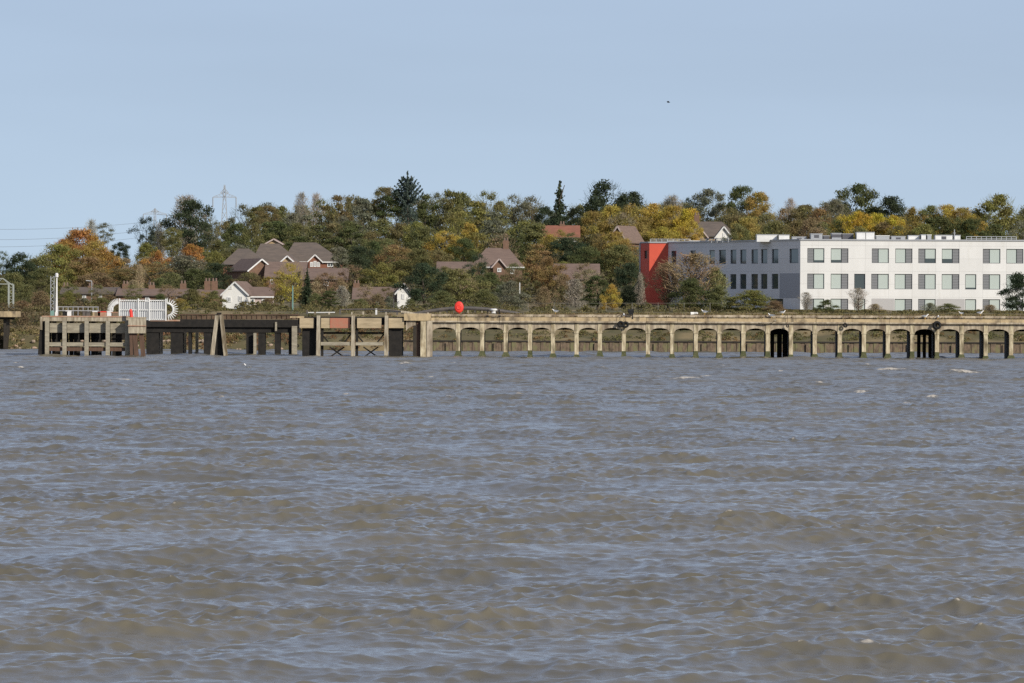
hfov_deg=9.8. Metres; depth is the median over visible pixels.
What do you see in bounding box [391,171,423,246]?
conifer tree
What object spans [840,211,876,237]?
tree
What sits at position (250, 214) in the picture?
tree
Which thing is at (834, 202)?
tree
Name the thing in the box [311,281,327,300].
bare shrub
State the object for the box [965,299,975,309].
window
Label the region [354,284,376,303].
tree
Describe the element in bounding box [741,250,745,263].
window
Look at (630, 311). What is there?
winch bracket
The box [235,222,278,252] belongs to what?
tree
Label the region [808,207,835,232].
tree
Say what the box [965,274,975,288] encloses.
window
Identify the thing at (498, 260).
house
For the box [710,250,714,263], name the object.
window
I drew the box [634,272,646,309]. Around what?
bare shrub
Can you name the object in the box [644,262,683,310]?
bare tree
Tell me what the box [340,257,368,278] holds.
tree
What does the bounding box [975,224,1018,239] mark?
tree
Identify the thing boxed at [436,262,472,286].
house
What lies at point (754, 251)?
window
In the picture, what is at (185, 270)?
tree
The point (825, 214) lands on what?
tree
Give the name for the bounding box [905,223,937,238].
tree
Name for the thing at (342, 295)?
bare shrub
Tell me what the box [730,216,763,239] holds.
tree
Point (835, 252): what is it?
window
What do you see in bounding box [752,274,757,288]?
window
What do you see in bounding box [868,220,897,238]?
tree
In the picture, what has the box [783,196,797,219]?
bare tree
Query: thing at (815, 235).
roof unit
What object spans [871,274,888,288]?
window
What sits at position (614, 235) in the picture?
tree
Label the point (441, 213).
tree
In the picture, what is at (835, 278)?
window
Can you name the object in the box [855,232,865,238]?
roof unit
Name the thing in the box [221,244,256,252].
tree
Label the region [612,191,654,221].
tree
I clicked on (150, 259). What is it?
tree
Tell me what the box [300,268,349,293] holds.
house
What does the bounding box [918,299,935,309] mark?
window
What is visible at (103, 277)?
tree
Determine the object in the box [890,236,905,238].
roof unit
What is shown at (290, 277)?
tree
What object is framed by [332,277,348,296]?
bare shrub
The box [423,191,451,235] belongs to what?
tree
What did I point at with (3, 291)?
shrub
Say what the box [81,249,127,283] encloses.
tree
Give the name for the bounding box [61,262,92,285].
tree
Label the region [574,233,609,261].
tree
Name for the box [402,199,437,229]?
tree
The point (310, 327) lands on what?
timber landing
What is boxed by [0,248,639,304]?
undergrowth
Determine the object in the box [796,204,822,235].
tree
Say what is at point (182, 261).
tree
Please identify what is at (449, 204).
tree
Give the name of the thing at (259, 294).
house
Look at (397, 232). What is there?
tree
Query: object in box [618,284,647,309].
shrub
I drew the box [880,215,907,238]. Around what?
tree
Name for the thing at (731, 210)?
tree
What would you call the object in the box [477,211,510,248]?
tree
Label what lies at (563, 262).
tree
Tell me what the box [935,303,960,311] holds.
shrub
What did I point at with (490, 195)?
tree
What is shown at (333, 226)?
tree
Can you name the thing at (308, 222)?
tree
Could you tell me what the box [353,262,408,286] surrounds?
tree
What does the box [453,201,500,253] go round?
tree
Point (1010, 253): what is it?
window
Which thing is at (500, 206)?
tree
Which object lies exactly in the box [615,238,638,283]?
tree
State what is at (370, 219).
tree
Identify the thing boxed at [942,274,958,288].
window
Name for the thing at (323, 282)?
tree
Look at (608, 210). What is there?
tree
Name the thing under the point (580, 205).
tree
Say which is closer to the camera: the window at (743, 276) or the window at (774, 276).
the window at (774, 276)
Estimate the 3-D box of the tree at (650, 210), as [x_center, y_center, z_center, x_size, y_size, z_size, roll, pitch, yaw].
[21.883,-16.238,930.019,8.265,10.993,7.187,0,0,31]
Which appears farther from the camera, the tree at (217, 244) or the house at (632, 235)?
the house at (632, 235)
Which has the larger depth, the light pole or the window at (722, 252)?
the window at (722, 252)
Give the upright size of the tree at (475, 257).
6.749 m
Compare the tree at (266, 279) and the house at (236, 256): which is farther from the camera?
the house at (236, 256)
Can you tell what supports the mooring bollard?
on the jetty
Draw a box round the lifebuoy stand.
[454,301,463,313]
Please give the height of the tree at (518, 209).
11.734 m
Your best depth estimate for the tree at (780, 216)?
939.22 m
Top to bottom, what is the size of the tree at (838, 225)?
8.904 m
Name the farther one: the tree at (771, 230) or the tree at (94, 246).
the tree at (771, 230)
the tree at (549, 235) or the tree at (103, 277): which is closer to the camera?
the tree at (103, 277)
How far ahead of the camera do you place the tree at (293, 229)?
904.51 m
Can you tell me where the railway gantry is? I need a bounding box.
[0,278,13,309]
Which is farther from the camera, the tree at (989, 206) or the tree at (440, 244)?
the tree at (989, 206)
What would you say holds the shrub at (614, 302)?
on the ground at (687, 335)
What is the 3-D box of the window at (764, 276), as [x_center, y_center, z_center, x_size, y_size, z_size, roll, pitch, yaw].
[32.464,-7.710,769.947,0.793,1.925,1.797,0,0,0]
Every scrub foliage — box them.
[2,300,1023,313]
[2,310,1023,341]
[123,321,420,349]
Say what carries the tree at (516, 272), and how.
on the ground at (687, 335)
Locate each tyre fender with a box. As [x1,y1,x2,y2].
[623,314,628,327]
[933,315,940,329]
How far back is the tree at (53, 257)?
869.12 m
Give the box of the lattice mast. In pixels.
[50,276,54,315]
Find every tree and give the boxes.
[0,251,9,275]
[0,251,40,289]
[0,272,29,300]
[6,259,29,293]
[22,257,58,288]
[23,268,58,294]
[28,243,82,284]
[44,238,82,276]
[56,227,99,273]
[58,283,80,299]
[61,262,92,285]
[62,256,111,286]
[74,272,118,286]
[79,240,120,261]
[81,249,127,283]
[85,219,99,243]
[86,284,113,301]
[91,268,143,287]
[94,222,114,244]
[109,242,130,266]
[111,258,143,281]
[115,262,176,287]
[120,284,144,301]
[126,216,159,254]
[130,242,159,285]
[131,256,168,283]
[135,264,146,287]
[139,230,180,262]
[139,250,172,282]
[144,262,169,284]
[151,272,180,287]
[153,255,221,283]
[154,222,165,261]
[157,284,182,308]
[159,198,214,250]
[159,227,183,263]
[167,193,212,255]
[171,268,213,291]
[175,266,213,285]
[180,243,204,265]
[194,224,220,260]
[195,213,221,255]
[195,262,233,289]
[198,291,219,301]
[201,240,238,279]
[203,250,225,273]
[210,220,239,251]
[220,222,250,250]
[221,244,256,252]
[226,203,255,243]
[233,272,262,286]
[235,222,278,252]
[241,205,268,247]
[249,201,278,240]
[251,205,281,232]
[252,242,289,251]
[257,276,278,288]
[261,219,290,248]
[269,273,293,303]
[270,205,290,238]
[273,261,306,305]
[280,212,313,246]
[281,221,313,249]
[284,235,316,249]
[286,205,316,234]
[286,277,310,302]
[289,192,314,235]
[298,268,311,307]
[299,224,335,246]
[305,198,337,243]
[308,192,324,238]
[311,272,341,302]
[314,204,337,239]
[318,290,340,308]
[319,222,348,265]
[320,195,354,242]
[322,243,340,256]
[326,214,360,253]
[329,246,349,269]
[331,194,369,240]
[331,201,365,240]
[332,220,366,261]
[336,244,376,278]
[337,264,363,294]
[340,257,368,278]
[346,200,376,228]
[348,238,373,267]
[349,195,376,244]
[353,240,388,277]
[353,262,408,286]
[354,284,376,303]
[358,230,388,267]
[362,218,399,262]
[363,204,386,238]
[366,237,403,264]
[367,244,415,274]
[368,186,401,239]
[371,201,404,238]
[374,287,395,305]
[376,189,408,225]
[382,223,417,262]
[385,261,415,279]
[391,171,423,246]
[391,261,449,307]
[395,248,434,279]
[401,220,434,267]
[401,226,442,261]
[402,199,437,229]
[410,192,441,239]
[418,230,464,265]
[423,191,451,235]
[425,267,492,301]
[427,197,454,241]
[427,266,456,290]
[427,275,464,292]
[429,249,454,267]
[431,230,464,261]
[436,189,467,243]
[441,199,470,229]
[441,211,471,237]
[446,238,479,261]
[452,191,477,232]
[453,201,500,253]
[454,278,477,292]
[460,222,483,259]
[462,254,489,287]
[464,231,501,262]
[467,263,498,289]
[471,191,511,239]
[475,272,504,295]
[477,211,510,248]
[481,208,518,238]
[485,199,512,237]
[485,233,519,257]
[490,235,528,262]
[500,268,525,295]
[503,194,527,235]
[504,262,528,295]
[505,219,541,254]
[507,202,541,240]
[509,223,526,246]
[513,228,543,261]
[515,222,549,272]
[517,242,552,283]
[519,194,544,231]
[530,256,570,294]
[534,205,554,229]
[536,236,559,261]
[537,233,559,269]
[539,237,589,268]
[545,261,574,272]
[548,180,569,224]
[551,230,568,261]
[560,232,578,263]
[563,203,589,228]
[564,206,586,228]
[565,246,605,276]
[571,261,598,298]
[573,268,606,301]
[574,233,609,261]
[576,209,613,245]
[579,179,634,235]
[580,275,611,309]
[583,203,604,234]
[594,232,613,273]
[596,204,629,233]
[600,244,638,285]
[602,230,631,280]
[603,262,648,298]
[606,212,637,231]
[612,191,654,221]
[612,203,653,241]
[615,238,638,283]
[619,246,638,273]
[631,221,657,241]
[634,202,678,241]
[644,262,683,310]
[645,226,679,241]
[648,200,681,240]
[653,204,693,241]
[655,251,730,303]
[661,193,685,240]
[668,207,703,241]
[677,197,705,223]
[677,220,706,240]
[679,201,712,221]
[690,188,725,221]
[714,205,741,224]
[720,184,764,228]
[720,222,750,240]
[723,214,753,241]
[730,216,762,239]
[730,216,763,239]
[740,191,776,227]
[747,222,793,239]
[755,212,783,236]
[759,220,790,238]
[767,208,797,234]
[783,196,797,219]
[783,203,822,236]
[785,219,809,237]
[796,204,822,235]
[797,217,830,240]
[797,292,812,309]
[807,221,831,238]
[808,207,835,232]
[815,201,836,228]
[822,198,855,234]
[825,218,846,237]
[828,214,856,235]
[835,181,880,227]
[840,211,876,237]
[846,226,868,238]
[848,288,868,312]
[861,212,887,234]
[866,195,910,235]
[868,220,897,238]
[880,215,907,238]
[886,223,915,238]
[898,206,929,238]
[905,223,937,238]
[911,205,945,234]
[922,216,955,234]
[930,204,957,236]
[940,215,971,239]
[941,207,977,237]
[952,217,993,239]
[958,213,987,239]
[970,192,1023,239]
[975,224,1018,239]
[981,213,995,237]
[987,209,1016,233]
[1005,209,1023,233]
[1006,205,1023,238]
[1007,220,1023,239]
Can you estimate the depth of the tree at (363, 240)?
891.12 m
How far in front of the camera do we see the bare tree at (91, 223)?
934.73 m
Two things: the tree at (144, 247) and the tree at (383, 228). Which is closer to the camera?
the tree at (144, 247)
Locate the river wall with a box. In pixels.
[404,340,1023,352]
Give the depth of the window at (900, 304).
760.14 m
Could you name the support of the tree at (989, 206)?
on the ground at (687, 335)
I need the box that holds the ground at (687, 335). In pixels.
[0,251,1023,350]
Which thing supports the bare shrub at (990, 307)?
on the ground at (687, 335)
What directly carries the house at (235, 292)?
on the ground at (687, 335)
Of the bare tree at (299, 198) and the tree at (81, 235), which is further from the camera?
the bare tree at (299, 198)
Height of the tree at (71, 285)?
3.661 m
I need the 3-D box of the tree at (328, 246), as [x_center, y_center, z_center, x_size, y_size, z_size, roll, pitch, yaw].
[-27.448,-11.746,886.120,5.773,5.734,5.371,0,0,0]
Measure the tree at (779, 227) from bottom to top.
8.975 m
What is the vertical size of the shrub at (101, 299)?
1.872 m
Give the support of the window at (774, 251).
in the office block at (901, 274)
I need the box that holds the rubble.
[0,338,282,349]
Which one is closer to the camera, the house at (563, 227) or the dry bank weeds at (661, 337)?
the dry bank weeds at (661, 337)
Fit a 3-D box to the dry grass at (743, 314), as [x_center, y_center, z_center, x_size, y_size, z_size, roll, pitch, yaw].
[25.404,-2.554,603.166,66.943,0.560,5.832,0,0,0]
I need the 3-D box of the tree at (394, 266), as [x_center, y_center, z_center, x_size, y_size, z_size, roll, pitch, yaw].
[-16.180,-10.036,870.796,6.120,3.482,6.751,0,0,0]
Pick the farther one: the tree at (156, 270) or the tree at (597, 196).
the tree at (597, 196)
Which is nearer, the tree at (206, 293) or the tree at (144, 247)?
the tree at (206, 293)
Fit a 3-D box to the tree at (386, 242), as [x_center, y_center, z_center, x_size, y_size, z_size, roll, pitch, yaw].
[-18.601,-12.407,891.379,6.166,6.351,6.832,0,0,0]
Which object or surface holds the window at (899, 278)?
in the office block at (901, 274)
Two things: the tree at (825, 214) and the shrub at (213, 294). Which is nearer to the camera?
the shrub at (213, 294)
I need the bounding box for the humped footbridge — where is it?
[414,306,523,313]
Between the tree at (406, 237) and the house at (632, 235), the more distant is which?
the tree at (406, 237)
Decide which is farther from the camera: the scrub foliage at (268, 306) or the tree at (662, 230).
the tree at (662, 230)
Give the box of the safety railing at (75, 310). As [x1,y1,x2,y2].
[58,306,98,310]
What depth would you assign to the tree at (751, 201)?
947.39 m
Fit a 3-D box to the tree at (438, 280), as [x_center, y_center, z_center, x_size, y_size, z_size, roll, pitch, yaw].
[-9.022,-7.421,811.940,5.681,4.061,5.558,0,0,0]
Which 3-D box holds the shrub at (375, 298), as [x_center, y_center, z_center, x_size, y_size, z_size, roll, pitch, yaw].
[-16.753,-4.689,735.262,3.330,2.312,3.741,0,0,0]
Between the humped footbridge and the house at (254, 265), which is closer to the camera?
the humped footbridge
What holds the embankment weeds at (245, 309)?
on the ground at (687, 335)
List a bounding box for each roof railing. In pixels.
[700,238,728,242]
[966,236,1016,239]
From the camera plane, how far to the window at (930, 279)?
760.14 m
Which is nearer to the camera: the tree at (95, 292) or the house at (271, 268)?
the tree at (95, 292)
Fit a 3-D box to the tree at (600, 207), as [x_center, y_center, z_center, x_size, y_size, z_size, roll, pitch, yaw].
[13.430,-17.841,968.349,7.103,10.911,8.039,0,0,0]
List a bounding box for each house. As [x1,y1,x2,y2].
[220,281,251,308]
[223,249,266,287]
[227,258,268,285]
[248,281,275,308]
[256,244,298,261]
[264,238,284,246]
[264,262,307,290]
[280,255,295,261]
[288,242,342,267]
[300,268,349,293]
[352,280,397,308]
[395,284,410,308]
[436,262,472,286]
[473,238,523,289]
[542,221,579,254]
[553,264,599,294]
[610,225,643,270]
[686,212,734,240]
[697,232,708,239]
[714,226,728,240]
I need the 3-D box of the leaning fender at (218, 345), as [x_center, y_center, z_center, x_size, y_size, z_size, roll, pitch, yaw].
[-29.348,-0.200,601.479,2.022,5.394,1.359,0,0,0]
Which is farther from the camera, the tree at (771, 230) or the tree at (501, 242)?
the tree at (771, 230)
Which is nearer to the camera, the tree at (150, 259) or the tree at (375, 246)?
the tree at (150, 259)
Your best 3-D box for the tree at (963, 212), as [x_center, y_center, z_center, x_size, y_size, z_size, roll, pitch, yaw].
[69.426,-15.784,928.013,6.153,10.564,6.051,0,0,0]
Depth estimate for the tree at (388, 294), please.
743.68 m
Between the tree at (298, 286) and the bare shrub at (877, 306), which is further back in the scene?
the tree at (298, 286)
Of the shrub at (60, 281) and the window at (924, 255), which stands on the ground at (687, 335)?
the shrub at (60, 281)
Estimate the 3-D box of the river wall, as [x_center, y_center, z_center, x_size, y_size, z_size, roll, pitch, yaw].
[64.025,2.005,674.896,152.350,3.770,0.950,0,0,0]
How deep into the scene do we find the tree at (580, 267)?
805.78 m
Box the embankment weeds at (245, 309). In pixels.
[0,306,1012,315]
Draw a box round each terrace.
[60,282,119,307]
[116,280,189,305]
[197,278,224,305]
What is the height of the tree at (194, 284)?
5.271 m
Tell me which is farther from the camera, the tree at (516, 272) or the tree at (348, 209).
the tree at (348, 209)
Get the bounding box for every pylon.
[143,208,166,225]
[212,186,236,240]
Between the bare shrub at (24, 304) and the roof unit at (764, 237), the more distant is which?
the roof unit at (764, 237)
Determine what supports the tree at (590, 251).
on the ground at (687, 335)
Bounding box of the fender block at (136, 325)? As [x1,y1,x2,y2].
[128,317,146,355]
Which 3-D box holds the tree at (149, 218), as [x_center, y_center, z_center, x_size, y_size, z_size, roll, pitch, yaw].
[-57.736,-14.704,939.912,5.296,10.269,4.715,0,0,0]
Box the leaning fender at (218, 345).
[210,313,227,355]
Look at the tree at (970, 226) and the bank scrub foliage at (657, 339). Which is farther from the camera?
the tree at (970, 226)
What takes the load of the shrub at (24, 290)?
on the ground at (687, 335)
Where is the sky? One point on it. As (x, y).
(112, 111)
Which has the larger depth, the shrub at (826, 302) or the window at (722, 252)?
the window at (722, 252)
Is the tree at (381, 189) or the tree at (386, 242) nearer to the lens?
the tree at (386, 242)
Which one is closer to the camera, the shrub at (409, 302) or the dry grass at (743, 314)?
the dry grass at (743, 314)
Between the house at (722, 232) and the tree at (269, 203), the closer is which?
the house at (722, 232)
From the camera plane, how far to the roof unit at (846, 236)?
767.43 m
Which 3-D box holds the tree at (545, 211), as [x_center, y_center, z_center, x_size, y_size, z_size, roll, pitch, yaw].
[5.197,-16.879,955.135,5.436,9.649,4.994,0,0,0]
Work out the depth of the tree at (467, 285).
805.78 m
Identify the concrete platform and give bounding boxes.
[0,311,20,348]
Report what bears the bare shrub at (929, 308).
on the ground at (687, 335)
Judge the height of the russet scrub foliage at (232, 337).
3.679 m
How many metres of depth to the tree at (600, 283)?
747.48 m
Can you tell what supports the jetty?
in the water
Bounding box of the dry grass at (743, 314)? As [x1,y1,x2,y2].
[432,312,1023,318]
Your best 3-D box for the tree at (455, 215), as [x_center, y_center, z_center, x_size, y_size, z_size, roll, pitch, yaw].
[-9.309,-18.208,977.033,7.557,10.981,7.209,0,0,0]
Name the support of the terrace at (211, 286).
on the ground at (687, 335)
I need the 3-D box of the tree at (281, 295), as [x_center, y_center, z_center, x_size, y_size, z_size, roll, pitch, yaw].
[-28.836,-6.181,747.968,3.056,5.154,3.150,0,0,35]
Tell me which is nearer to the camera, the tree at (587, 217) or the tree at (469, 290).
the tree at (469, 290)
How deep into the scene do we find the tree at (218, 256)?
879.04 m
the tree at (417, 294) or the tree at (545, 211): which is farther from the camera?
the tree at (545, 211)
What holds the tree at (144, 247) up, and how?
on the ground at (687, 335)
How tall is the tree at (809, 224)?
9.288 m
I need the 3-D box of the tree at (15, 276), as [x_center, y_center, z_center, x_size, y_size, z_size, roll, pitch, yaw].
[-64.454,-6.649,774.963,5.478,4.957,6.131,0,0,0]
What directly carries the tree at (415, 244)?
on the ground at (687, 335)
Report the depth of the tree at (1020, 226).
916.06 m
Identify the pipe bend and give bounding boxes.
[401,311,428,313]
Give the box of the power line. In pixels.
[7,230,142,239]
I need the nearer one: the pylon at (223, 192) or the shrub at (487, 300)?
the shrub at (487, 300)
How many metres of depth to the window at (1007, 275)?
760.14 m
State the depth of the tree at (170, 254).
968.26 m
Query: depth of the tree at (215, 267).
824.56 m
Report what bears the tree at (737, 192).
on the ground at (687, 335)
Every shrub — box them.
[0,286,19,307]
[7,284,38,305]
[11,301,33,309]
[30,290,51,307]
[45,276,74,302]
[58,291,77,307]
[65,293,84,303]
[73,298,90,304]
[85,297,112,308]
[98,294,118,307]
[126,296,141,301]
[128,280,142,287]
[150,293,170,305]
[167,298,193,310]
[177,288,203,308]
[198,290,226,308]
[257,298,278,306]
[307,292,326,308]
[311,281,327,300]
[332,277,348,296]
[333,285,353,307]
[353,298,368,308]
[366,294,386,308]
[385,297,398,309]
[403,298,414,307]
[417,290,460,308]
[468,289,498,307]
[485,280,532,308]
[527,286,556,309]
[551,274,570,302]
[562,279,593,307]
[598,283,622,309]
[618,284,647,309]
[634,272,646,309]
[665,277,721,309]
[698,267,731,310]
[703,285,739,311]
[715,290,777,311]
[762,300,786,311]
[812,299,839,310]
[867,304,885,312]
[921,303,939,312]
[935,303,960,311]
[981,305,1001,312]
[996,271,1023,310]
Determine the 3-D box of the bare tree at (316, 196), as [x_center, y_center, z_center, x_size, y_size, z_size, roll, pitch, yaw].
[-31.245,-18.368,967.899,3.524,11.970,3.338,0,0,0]
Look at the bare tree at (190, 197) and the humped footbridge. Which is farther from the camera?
the bare tree at (190, 197)
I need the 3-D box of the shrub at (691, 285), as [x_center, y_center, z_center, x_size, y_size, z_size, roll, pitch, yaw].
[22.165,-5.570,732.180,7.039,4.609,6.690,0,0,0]
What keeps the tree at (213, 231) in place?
on the ground at (687, 335)
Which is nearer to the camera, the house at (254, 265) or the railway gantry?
the railway gantry
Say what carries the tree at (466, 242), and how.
on the ground at (687, 335)
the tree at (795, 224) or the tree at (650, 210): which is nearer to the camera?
the tree at (795, 224)
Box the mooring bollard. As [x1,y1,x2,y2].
[486,309,500,317]
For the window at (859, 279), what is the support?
in the office block at (901, 274)
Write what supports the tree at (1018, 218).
on the ground at (687, 335)
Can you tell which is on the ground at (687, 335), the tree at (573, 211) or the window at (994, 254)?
the tree at (573, 211)
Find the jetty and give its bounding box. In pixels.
[404,313,1023,358]
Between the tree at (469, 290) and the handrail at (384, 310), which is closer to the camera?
the handrail at (384, 310)
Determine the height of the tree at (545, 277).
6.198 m
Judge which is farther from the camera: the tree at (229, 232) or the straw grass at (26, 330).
the tree at (229, 232)
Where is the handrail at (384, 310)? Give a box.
[306,308,400,314]
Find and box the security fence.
[107,298,177,320]
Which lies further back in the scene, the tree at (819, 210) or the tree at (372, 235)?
the tree at (819, 210)
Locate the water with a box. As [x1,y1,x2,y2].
[0,348,1023,682]
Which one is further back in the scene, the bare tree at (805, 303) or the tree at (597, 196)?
the tree at (597, 196)
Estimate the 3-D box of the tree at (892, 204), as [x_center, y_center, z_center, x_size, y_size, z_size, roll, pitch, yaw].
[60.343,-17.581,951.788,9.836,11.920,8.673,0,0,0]
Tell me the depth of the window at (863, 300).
760.14 m
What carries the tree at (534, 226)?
on the ground at (687, 335)
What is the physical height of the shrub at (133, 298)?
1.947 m
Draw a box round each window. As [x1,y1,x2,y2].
[672,251,675,264]
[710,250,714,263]
[720,250,725,263]
[731,250,735,263]
[731,274,735,288]
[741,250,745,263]
[741,274,745,288]
[752,249,757,263]
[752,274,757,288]
[762,249,766,262]
[762,274,766,288]
[771,299,782,303]
[772,249,777,262]
[772,274,777,288]
[790,249,797,262]
[807,248,823,262]
[807,274,823,288]
[807,299,823,309]
[831,248,847,262]
[831,274,847,288]
[831,299,847,309]
[854,274,864,288]
[854,299,864,309]
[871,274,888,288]
[872,248,888,262]
[895,249,911,262]
[895,274,911,288]
[895,299,911,310]
[918,249,935,262]
[918,274,935,288]
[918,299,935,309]
[942,249,958,262]
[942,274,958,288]
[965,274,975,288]
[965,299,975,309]
[983,249,999,262]
[983,274,999,289]
[983,299,999,309]
[1006,249,1022,263]
[1006,274,1022,289]
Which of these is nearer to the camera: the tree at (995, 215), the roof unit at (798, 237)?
the roof unit at (798, 237)
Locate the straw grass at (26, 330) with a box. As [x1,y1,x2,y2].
[0,328,243,349]
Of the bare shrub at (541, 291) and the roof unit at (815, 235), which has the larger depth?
the roof unit at (815, 235)
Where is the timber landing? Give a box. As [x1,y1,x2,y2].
[290,315,405,355]
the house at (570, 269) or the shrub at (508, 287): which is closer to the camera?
the shrub at (508, 287)
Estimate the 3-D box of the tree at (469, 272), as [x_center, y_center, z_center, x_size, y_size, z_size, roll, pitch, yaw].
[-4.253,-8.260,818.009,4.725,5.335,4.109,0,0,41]
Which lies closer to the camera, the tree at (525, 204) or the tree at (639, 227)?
the tree at (639, 227)
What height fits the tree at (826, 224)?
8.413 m
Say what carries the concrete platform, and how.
on the ground at (687, 335)
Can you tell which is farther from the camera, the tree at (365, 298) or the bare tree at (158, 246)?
the bare tree at (158, 246)
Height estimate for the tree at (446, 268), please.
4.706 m
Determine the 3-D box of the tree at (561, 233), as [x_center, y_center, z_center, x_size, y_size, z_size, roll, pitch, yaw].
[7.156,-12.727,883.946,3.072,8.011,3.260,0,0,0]
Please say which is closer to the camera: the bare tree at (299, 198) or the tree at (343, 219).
the tree at (343, 219)
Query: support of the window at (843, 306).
in the office block at (901, 274)
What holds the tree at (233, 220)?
on the ground at (687, 335)
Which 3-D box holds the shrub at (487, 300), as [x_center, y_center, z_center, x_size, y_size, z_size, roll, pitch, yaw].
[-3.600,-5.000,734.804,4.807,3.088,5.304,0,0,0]
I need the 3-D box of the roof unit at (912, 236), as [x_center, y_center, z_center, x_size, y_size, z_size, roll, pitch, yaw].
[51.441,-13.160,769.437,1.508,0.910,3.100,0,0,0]
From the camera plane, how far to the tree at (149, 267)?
844.65 m
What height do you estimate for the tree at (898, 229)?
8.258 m
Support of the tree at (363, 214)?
on the ground at (687, 335)
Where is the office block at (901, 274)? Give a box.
[639,239,1023,310]
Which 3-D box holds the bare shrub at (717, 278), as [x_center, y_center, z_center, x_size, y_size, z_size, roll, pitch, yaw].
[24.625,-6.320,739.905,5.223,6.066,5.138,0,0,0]
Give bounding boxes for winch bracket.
[628,309,633,318]
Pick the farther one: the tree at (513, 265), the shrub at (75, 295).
the tree at (513, 265)
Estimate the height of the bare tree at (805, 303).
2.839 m
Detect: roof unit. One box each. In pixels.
[756,234,777,241]
[778,235,788,238]
[791,237,805,238]
[810,233,821,238]
[830,233,841,240]
[841,234,852,238]
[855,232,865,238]
[865,232,874,238]
[875,235,889,238]
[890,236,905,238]
[906,235,919,238]
[920,234,925,238]
[933,235,952,239]
[953,235,960,239]
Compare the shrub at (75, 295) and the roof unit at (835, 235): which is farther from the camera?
the roof unit at (835, 235)
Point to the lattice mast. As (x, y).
(52, 312)
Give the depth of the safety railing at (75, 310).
601.35 m
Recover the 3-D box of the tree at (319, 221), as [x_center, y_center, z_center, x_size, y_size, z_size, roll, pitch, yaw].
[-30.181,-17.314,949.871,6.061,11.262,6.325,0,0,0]
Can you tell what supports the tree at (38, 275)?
on the ground at (687, 335)
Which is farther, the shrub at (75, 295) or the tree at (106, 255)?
the tree at (106, 255)
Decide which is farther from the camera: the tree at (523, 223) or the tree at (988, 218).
the tree at (988, 218)
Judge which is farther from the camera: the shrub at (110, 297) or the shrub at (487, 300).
the shrub at (110, 297)
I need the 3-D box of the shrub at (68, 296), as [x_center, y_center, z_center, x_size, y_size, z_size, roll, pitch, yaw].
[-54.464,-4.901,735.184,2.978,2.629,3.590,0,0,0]
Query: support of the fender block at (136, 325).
in the water
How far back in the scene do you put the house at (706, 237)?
894.92 m
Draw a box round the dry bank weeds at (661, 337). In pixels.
[0,314,1022,340]
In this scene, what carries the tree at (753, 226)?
on the ground at (687, 335)
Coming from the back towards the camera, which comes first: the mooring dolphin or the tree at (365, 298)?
the tree at (365, 298)
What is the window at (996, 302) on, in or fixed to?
in the office block at (901, 274)
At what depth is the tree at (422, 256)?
864.32 m
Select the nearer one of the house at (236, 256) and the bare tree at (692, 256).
the bare tree at (692, 256)
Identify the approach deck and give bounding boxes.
[146,314,300,354]
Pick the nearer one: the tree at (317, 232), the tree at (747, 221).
the tree at (317, 232)
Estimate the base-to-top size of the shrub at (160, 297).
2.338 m
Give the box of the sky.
[0,0,1023,273]
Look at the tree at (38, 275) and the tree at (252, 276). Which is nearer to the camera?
the tree at (252, 276)
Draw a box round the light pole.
[55,273,57,315]
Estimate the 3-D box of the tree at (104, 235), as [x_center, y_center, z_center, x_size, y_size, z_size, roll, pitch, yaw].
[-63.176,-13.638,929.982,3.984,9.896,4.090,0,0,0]
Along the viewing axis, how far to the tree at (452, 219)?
915.62 m
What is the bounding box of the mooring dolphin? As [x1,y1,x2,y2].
[38,316,133,355]
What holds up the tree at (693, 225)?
on the ground at (687, 335)
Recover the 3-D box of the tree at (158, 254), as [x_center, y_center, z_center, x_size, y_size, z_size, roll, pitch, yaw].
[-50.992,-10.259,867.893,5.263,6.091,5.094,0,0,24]
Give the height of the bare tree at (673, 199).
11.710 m
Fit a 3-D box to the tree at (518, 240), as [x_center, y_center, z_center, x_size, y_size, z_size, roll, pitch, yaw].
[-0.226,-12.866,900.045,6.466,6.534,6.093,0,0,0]
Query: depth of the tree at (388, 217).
966.14 m
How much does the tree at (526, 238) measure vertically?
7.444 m
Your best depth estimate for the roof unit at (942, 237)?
767.93 m
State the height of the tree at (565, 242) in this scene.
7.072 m
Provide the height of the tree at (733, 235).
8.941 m
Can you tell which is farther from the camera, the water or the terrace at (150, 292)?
the terrace at (150, 292)
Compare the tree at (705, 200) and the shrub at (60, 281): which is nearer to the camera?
the shrub at (60, 281)
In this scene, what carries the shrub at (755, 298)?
on the ground at (687, 335)
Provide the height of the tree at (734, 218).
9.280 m
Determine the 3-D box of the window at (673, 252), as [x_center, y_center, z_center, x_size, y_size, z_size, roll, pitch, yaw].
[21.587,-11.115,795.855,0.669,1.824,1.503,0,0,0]
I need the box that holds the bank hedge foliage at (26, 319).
[0,298,124,331]
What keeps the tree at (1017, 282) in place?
on the ground at (687, 335)
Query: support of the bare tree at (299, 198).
on the ground at (687, 335)
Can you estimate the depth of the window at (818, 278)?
760.14 m
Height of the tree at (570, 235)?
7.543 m
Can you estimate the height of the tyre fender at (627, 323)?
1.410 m
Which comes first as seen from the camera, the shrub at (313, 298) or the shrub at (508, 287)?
the shrub at (313, 298)
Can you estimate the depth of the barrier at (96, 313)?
593.89 m
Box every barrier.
[92,311,99,315]
[98,311,106,315]
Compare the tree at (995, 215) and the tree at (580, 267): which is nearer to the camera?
the tree at (580, 267)
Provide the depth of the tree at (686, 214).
919.47 m

